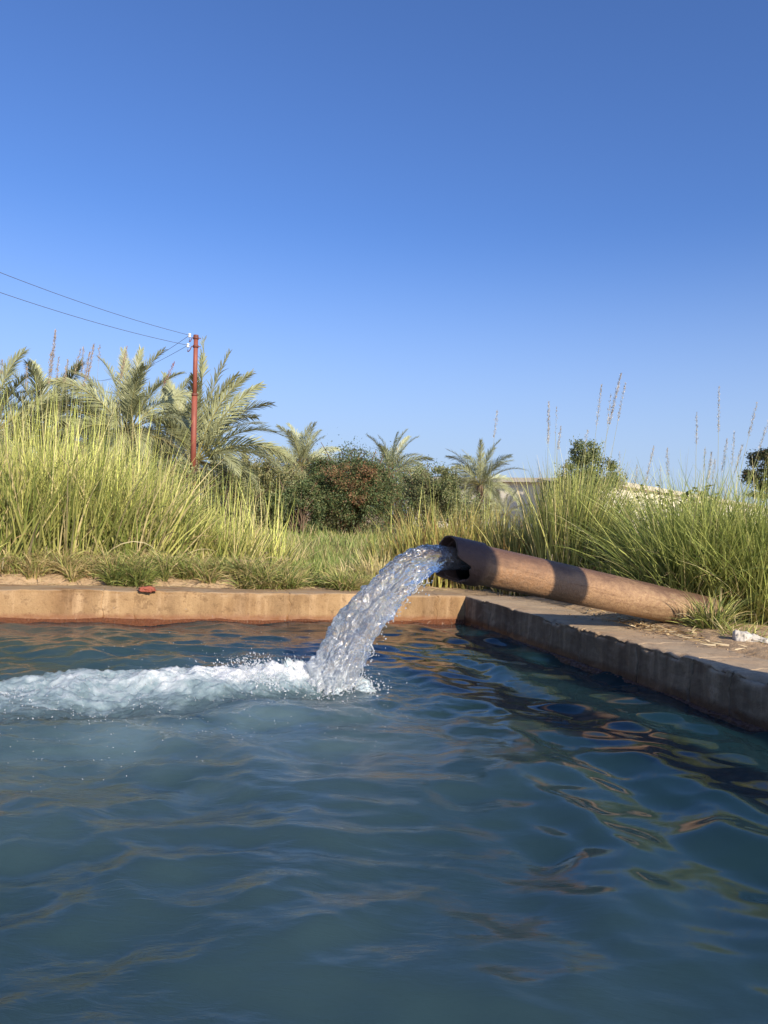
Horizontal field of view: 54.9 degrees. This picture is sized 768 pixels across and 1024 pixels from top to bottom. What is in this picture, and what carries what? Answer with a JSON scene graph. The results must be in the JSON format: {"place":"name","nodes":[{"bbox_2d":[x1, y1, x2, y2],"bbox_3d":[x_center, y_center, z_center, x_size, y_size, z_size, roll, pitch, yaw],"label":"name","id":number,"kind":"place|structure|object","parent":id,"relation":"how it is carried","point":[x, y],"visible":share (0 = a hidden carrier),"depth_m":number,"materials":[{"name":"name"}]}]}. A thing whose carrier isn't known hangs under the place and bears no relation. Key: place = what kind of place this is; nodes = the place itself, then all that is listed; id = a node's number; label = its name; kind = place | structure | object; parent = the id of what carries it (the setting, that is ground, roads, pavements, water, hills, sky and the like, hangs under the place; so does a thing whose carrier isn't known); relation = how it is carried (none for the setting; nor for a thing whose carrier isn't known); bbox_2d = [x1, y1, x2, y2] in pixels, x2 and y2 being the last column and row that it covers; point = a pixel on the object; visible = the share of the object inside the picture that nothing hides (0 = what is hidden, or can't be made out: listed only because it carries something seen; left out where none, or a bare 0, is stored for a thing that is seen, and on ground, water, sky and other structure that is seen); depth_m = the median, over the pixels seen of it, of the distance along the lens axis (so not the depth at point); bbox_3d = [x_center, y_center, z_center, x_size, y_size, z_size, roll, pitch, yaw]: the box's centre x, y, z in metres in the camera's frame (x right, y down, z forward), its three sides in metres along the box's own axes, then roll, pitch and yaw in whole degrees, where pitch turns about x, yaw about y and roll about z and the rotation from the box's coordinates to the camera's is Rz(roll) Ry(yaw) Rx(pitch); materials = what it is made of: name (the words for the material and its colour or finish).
{"place":"outdoors","nodes":[
{"label":"outdoors","id":0,"kind":"place"},
{"bbox_2d":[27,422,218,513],"bbox_3d":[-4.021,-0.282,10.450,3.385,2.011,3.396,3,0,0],"label":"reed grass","id":1,"kind":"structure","parent":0,"point":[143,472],"depth_m":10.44,"materials":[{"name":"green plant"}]},
{"bbox_2d":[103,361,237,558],"bbox_3d":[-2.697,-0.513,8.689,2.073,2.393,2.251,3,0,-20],"label":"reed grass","id":2,"kind":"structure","parent":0,"point":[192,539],"depth_m":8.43,"materials":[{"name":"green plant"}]},
{"bbox_2d":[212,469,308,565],"bbox_3d":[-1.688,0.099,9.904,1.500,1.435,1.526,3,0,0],"label":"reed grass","id":3,"kind":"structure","parent":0,"point":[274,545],"depth_m":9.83,"materials":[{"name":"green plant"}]},
{"bbox_2d":[262,495,323,564],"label":"reed grass","id":4,"kind":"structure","parent":0,"point":[305,554],"depth_m":10.78,"materials":[{"name":"green plant"}]},
{"bbox_2d":[250,526,436,574],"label":"meadow grass","id":5,"kind":"structure","parent":0,"point":[319,560],"depth_m":12.62,"materials":[{"name":"green plant"}]},
{"bbox_2d":[205,518,521,564],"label":"rough grass","id":6,"kind":"structure","parent":0,"point":[329,537],"depth_m":16.15,"materials":[{"name":"green plant"}]},
{"bbox_2d":[0,620,767,1023],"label":"water","id":7,"kind":"structure","parent":0,"point":[494,828],"depth_m":2.42,"materials":[{"name":"blue liquid"}]},
{"bbox_2d":[0,660,332,724],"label":"foam","id":8,"kind":"object","parent":7,"relation":"on","point":[170,688],"visible":0.73,"depth_m":4.15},
{"bbox_2d":[0,569,433,786],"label":"water spray","id":9,"kind":"object","parent":7,"relation":"on","point":[282,688],"visible":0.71,"depth_m":4.42,"materials":[{"name":"white liquid"}]},
{"bbox_2d":[281,657,376,695],"bbox_3d":[-0.381,1.001,4.606,0.684,0.192,0.396,3,0,0],"label":"splash","id":10,"kind":"object","parent":7,"relation":"on","point":[366,684],"visible":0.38,"depth_m":4.57,"materials":[{"name":"liquid"}]},
{"bbox_2d":[0,512,767,637],"bbox_3d":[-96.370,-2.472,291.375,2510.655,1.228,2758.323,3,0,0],"label":"ground","id":11,"kind":"structure","parent":0,"point":[16,580],"depth_m":7.25,"materials":[{"name":"soil"}]},
{"bbox_2d":[0,403,61,450],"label":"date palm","id":12,"kind":"object","parent":11,"relation":"on","point":[28,436],"visible":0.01,"depth_m":26.19,"materials":[{"name":"green plant"}]},
{"bbox_2d":[0,346,93,462],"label":"date palm","id":13,"kind":"object","parent":11,"relation":"on","point":[7,373],"visible":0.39,"depth_m":19.07,"materials":[{"name":"green plant"}]},
{"bbox_2d":[0,357,108,459],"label":"date palm","id":14,"kind":"object","parent":11,"relation":"on","point":[33,367],"visible":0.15,"depth_m":19.88,"materials":[{"name":"green plant"}]},
{"bbox_2d":[0,438,110,478],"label":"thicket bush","id":15,"kind":"object","parent":11,"relation":"on","point":[50,446],"depth_m":16.05,"materials":[{"name":"green plant"}]},
{"bbox_2d":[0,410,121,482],"bbox_3d":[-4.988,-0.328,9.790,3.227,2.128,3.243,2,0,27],"label":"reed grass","id":16,"kind":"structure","parent":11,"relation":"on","point":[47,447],"depth_m":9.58,"materials":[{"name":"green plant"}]},
{"bbox_2d":[0,359,144,569],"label":"reed grass","id":17,"kind":"structure","parent":11,"relation":"on","point":[23,538],"depth_m":7.25,"materials":[{"name":"green plant"}]},
{"bbox_2d":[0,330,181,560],"bbox_3d":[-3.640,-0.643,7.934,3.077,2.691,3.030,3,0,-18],"label":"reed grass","id":18,"kind":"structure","parent":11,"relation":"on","point":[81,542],"depth_m":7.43,"materials":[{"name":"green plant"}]},
{"bbox_2d":[35,379,154,463],"bbox_3d":[-9.929,-1.980,24.928,4.250,4.925,4.179,2,0,15],"label":"date palm","id":19,"kind":"object","parent":11,"relation":"on","point":[89,414],"depth_m":24.30,"materials":[{"name":"green plant"}]},
{"bbox_2d":[30,344,200,470],"bbox_3d":[-6.855,-1.953,19.640,4.547,5.144,4.467,3,0,0],"label":"date palm","id":20,"kind":"object","parent":11,"relation":"on","point":[129,392],"visible":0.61,"depth_m":19.17,"materials":[{"name":"green plant"}]},
{"bbox_2d":[0,344,243,561],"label":"reed grass","id":21,"kind":"structure","parent":11,"relation":"on","point":[135,545],"depth_m":7.93,"materials":[{"name":"green plant"}]},
{"bbox_2d":[88,446,228,532],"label":"grass","id":22,"kind":"structure","parent":11,"relation":"on","point":[196,474],"depth_m":17.19,"materials":[{"name":"green plant"}]},
{"bbox_2d":[108,376,230,468],"bbox_3d":[-7.164,-1.968,24.254,4.106,5.176,4.069,3,0,0],"label":"date palm","id":23,"kind":"object","parent":11,"relation":"on","point":[185,388],"visible":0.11,"depth_m":24.25,"materials":[{"name":"green plant"}]},
{"bbox_2d":[0,537,378,590],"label":"bank grass","id":24,"kind":"structure","parent":11,"relation":"on","point":[132,570],"depth_m":7.33,"materials":[{"name":"green plant"}]},
{"bbox_2d":[186,333,200,490],"bbox_3d":[-4.703,-1.789,18.003,0.405,5.112,0.180,3,0,0],"label":"utility pole","id":25,"kind":"object","parent":11,"relation":"on","point":[195,346],"visible":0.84,"depth_m":17.96,"materials":[{"name":"red paint"}]},
{"bbox_2d":[0,292,185,344],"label":"overhead wire","id":26,"kind":"object","parent":25,"relation":"attached to","point":[85,319],"visible":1,"depth_m":15.17,"materials":[{"name":"black metal"}]},
{"bbox_2d":[0,272,187,334],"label":"overhead wire","id":27,"kind":"object","parent":25,"relation":"attached to","point":[90,305],"visible":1,"depth_m":15.36,"materials":[{"name":"black metal"}]},
{"bbox_2d":[116,335,296,522],"bbox_3d":[-5.391,-2.249,21.490,4.982,5.870,4.906,2,0,44],"label":"date palm","id":28,"kind":"object","parent":11,"relation":"on","point":[210,433],"visible":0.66,"depth_m":21.38,"materials":[{"name":"green plant"}]},
{"bbox_2d":[4,571,450,590],"bbox_3d":[-1.754,0.656,7.475,5.049,0.174,0.626,3,0,-15],"label":"dry straw","id":29,"kind":"object","parent":11,"relation":"on","point":[181,586],"visible":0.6,"depth_m":7.22,"materials":[{"name":"beige plant"}]},
{"bbox_2d":[175,462,283,564],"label":"reed grass","id":30,"kind":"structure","parent":11,"relation":"on","point":[245,547],"depth_m":9.06,"materials":[{"name":"green plant"}]},
{"bbox_2d":[0,584,464,625],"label":"pool wall","id":31,"kind":"structure","parent":11,"relation":"on","point":[135,606],"depth_m":6.87,"materials":[{"name":"concrete"}]},
{"bbox_2d":[138,586,155,592],"bbox_3d":[-2.148,0.701,6.720,0.169,0.062,0.096,3,0,0],"label":"brick fragment","id":32,"kind":"object","parent":31,"relation":"on","point":[148,589],"visible":1,"depth_m":6.69,"materials":[{"name":"red brick"}]},
{"bbox_2d":[202,440,263,525],"bbox_3d":[-5.341,-0.666,24.235,3.598,3.609,3.780,3,0,0],"label":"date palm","id":33,"kind":"object","parent":11,"relation":"on","point":[227,475],"visible":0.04,"depth_m":23.43,"materials":[{"name":"green plant"}]},
{"bbox_2d":[200,460,275,529],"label":"grass","id":34,"kind":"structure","parent":11,"relation":"on","point":[243,492],"depth_m":20.89,"materials":[{"name":"green plant"}]},
{"bbox_2d":[222,438,309,530],"bbox_3d":[-3.855,-0.863,24.351,3.203,3.130,3.418,3,0,-40],"label":"olive bush","id":35,"kind":"object","parent":11,"relation":"on","point":[261,468],"visible":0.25,"depth_m":23.77,"materials":[{"name":"green plant"}]},
{"bbox_2d":[262,470,328,533],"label":"olive bush","id":36,"kind":"object","parent":11,"relation":"on","point":[303,503],"visible":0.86,"depth_m":22.32,"materials":[{"name":"green plant"}]},
{"bbox_2d":[265,421,347,497],"bbox_3d":[-4.264,-1.975,38.043,4.491,5.425,4.520,3,0,-30],"label":"date palm","id":37,"kind":"object","parent":11,"relation":"on","point":[301,445],"visible":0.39,"depth_m":37.79,"materials":[{"name":"green plant"}]},
{"bbox_2d":[281,445,369,524],"bbox_3d":[-3.265,-1.525,40.085,6.969,4.804,6.653,3,0,0],"label":"olive bush","id":38,"kind":"object","parent":11,"relation":"on","point":[321,473],"visible":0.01,"depth_m":39.58,"materials":[{"name":"green plant"}]},
{"bbox_2d":[317,556,380,577],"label":"dry grass tuft","id":39,"kind":"object","parent":11,"relation":"on","point":[341,569],"visible":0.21,"depth_m":8.71,"materials":[{"name":"beige plant"}]},
{"bbox_2d":[292,433,420,535],"bbox_3d":[-0.977,-0.980,24.158,4.425,3.750,4.102,3,0,0],"label":"round bush","id":40,"kind":"object","parent":11,"relation":"on","point":[360,494],"visible":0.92,"depth_m":23.21,"materials":[{"name":"green plant"}]},
{"bbox_2d":[335,546,393,576],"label":"dry grass tuft","id":41,"kind":"object","parent":11,"relation":"on","point":[371,569],"visible":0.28,"depth_m":8.52,"materials":[{"name":"beige plant"}]},
{"bbox_2d":[19,573,737,656],"bbox_3d":[0.214,0.775,6.406,7.864,0.192,3.592,2,0,28],"label":"grit","id":42,"kind":"object","parent":11,"relation":"on","point":[430,590],"visible":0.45,"depth_m":6.91,"materials":[{"name":"soil"}]},
{"bbox_2d":[351,428,433,525],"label":"date palm","id":43,"kind":"object","parent":11,"relation":"on","point":[398,457],"visible":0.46,"depth_m":45.70,"materials":[{"name":"green plant"}]},
{"bbox_2d":[355,509,435,570],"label":"reed clump","id":44,"kind":"object","parent":11,"relation":"on","point":[373,550],"visible":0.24,"depth_m":9.04,"materials":[{"name":"green plant"}]},
{"bbox_2d":[374,455,436,526],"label":"olive bush","id":45,"kind":"object","parent":11,"relation":"on","point":[398,472],"visible":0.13,"depth_m":43.62,"materials":[{"name":"green plant"}]},
{"bbox_2d":[394,455,467,531],"bbox_3d":[1.625,-0.603,27.599,3.016,3.192,2.763,3,0,0],"label":"olive bush","id":46,"kind":"object","parent":11,"relation":"on","point":[446,489],"visible":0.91,"depth_m":27.11,"materials":[{"name":"green plant"}]},
{"bbox_2d":[368,410,511,587],"bbox_3d":[0.763,-0.189,9.037,1.920,2.202,1.748,3,0,0],"label":"reed clump","id":47,"kind":"object","parent":11,"relation":"on","point":[438,582],"visible":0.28,"depth_m":8.89,"materials":[{"name":"green plant"}]},
{"bbox_2d":[422,489,499,527],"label":"olive bush","id":48,"kind":"object","parent":11,"relation":"on","point":[470,501],"visible":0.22,"depth_m":31.53,"materials":[{"name":"green plant"}]},
{"bbox_2d":[425,485,535,590],"bbox_3d":[1.311,0.268,8.877,1.674,1.336,1.777,3,0,-29],"label":"reed clump","id":49,"kind":"object","parent":11,"relation":"on","point":[456,585],"visible":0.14,"depth_m":8.65,"materials":[{"name":"green plant"}]},
{"bbox_2d":[437,437,524,528],"bbox_3d":[5.210,-1.450,40.004,4.594,5.242,4.766,3,0,-11],"label":"date palm","id":50,"kind":"object","parent":11,"relation":"on","point":[471,476],"visible":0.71,"depth_m":39.59,"materials":[{"name":"green plant"}]},
{"bbox_2d":[478,487,527,531],"bbox_3d":[5.937,-0.048,35.985,2.789,2.440,2.559,3,0,0],"label":"date palm","id":51,"kind":"object","parent":11,"relation":"on","point":[506,499],"visible":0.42,"depth_m":35.83,"materials":[{"name":"green plant"}]},
{"bbox_2d":[465,480,549,595],"bbox_3d":[1.663,0.306,8.418,1.448,1.296,1.494,2,0,38],"label":"reed clump","id":52,"kind":"object","parent":11,"relation":"on","point":[521,550],"visible":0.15,"depth_m":8.24,"materials":[{"name":"green plant"}]},
{"bbox_2d":[435,535,722,623],"bbox_3d":[1.542,0.572,5.537,2.556,0.308,0.308,13,-5,-25],"label":"discharge pipe","id":53,"kind":"object","parent":11,"relation":"on","point":[497,568],"visible":0.9,"depth_m":5.30,"materials":[{"name":"metal"}]},
{"bbox_2d":[306,544,470,698],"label":"falling water","id":54,"kind":"structure","parent":53,"relation":"attached to","point":[353,631],"depth_m":4.64,"materials":[{"name":"clear liquid"}]},
{"bbox_2d":[407,477,765,530],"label":"cream building","id":55,"kind":"structure","parent":11,"relation":"on","point":[507,482],"depth_m":47.46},
{"bbox_2d":[548,435,628,509],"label":"broadleaf tree","id":56,"kind":"object","parent":11,"relation":"on","point":[576,449],"visible":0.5,"depth_m":41.59,"materials":[{"name":"green plant"}]},
{"bbox_2d":[503,373,679,574],"bbox_3d":[2.070,-0.277,7.904,2.168,2.566,2.058,3,0,0],"label":"tall grass clump","id":57,"kind":"object","parent":11,"relation":"on","point":[545,520],"visible":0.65,"depth_m":7.62,"materials":[{"name":"green plant"}]},
{"bbox_2d":[463,596,767,730],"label":"pool wall","id":58,"kind":"structure","parent":11,"relation":"on","point":[721,684],"depth_m":5.06,"materials":[{"name":"brown concrete"}]},
{"bbox_2d":[564,604,767,659],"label":"soil apron","id":59,"kind":"object","parent":58,"relation":"on","point":[754,647],"visible":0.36,"depth_m":5.36,"materials":[{"name":"brown soil"}]},
{"bbox_2d":[567,607,765,654],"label":"leaf litter","id":60,"kind":"object","parent":59,"relation":"on","point":[661,628],"visible":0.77,"depth_m":5.63,"materials":[{"name":"brown plant"}]},
{"bbox_2d":[664,586,766,630],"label":"grass tuft","id":61,"kind":"object","parent":59,"relation":"on","point":[702,621],"visible":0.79,"depth_m":5.58,"materials":[{"name":"green plant"}]},
{"bbox_2d":[693,614,767,637],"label":"grass tuft","id":62,"kind":"object","parent":59,"relation":"on","point":[730,629],"visible":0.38,"depth_m":5.37,"materials":[{"name":"green plant"}]},
{"bbox_2d":[715,622,767,644],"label":"grass tuft","id":63,"kind":"object","parent":59,"relation":"on","point":[749,632],"visible":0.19,"depth_m":5.25,"materials":[{"name":"plant"}]},
{"bbox_2d":[732,630,767,643],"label":"crumpled rag","id":64,"kind":"object","parent":59,"relation":"on","point":[738,635],"visible":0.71,"depth_m":5.06,"materials":[{"name":"white fabric"}]},
{"bbox_2d":[569,549,661,583],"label":"grass clump","id":65,"kind":"object","parent":11,"relation":"on","point":[624,575],"visible":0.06,"depth_m":6.74,"materials":[{"name":"green plant"}]},
{"bbox_2d":[533,412,767,609],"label":"fountain grass clump","id":66,"kind":"object","parent":11,"relation":"on","point":[639,535],"visible":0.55,"depth_m":6.53,"materials":[{"name":"green plant"}]},
{"bbox_2d":[635,484,712,525],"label":"round leaved shrub","id":67,"kind":"object","parent":11,"relation":"on","point":[687,493],"visible":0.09,"depth_m":9.11,"materials":[{"name":"green plant"}]},
{"bbox_2d":[602,386,767,627],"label":"fountain grass clump","id":68,"kind":"object","parent":11,"relation":"on","point":[757,579],"visible":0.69,"depth_m":6.19,"materials":[{"name":"green plant"}]},
{"bbox_2d":[666,493,716,516],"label":"round leaved shrub","id":69,"kind":"object","parent":11,"relation":"on","point":[692,504],"visible":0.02,"depth_m":8.99,"materials":[{"name":"green plant"}]},
{"bbox_2d":[737,447,767,499],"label":"dark tree","id":70,"kind":"object","parent":11,"relation":"on","point":[762,455],"visible":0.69,"depth_m":29.85,"materials":[{"name":"green plant"}]},
{"bbox_2d":[0,0,767,512],"label":"sky","id":71,"kind":"structure","parent":0,"point":[431,219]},
{"bbox_2d":[538,479,573,510],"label":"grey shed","id":72,"kind":"structure","parent":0,"point":[545,484],"depth_m":45.70,"materials":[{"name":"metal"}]}
]}

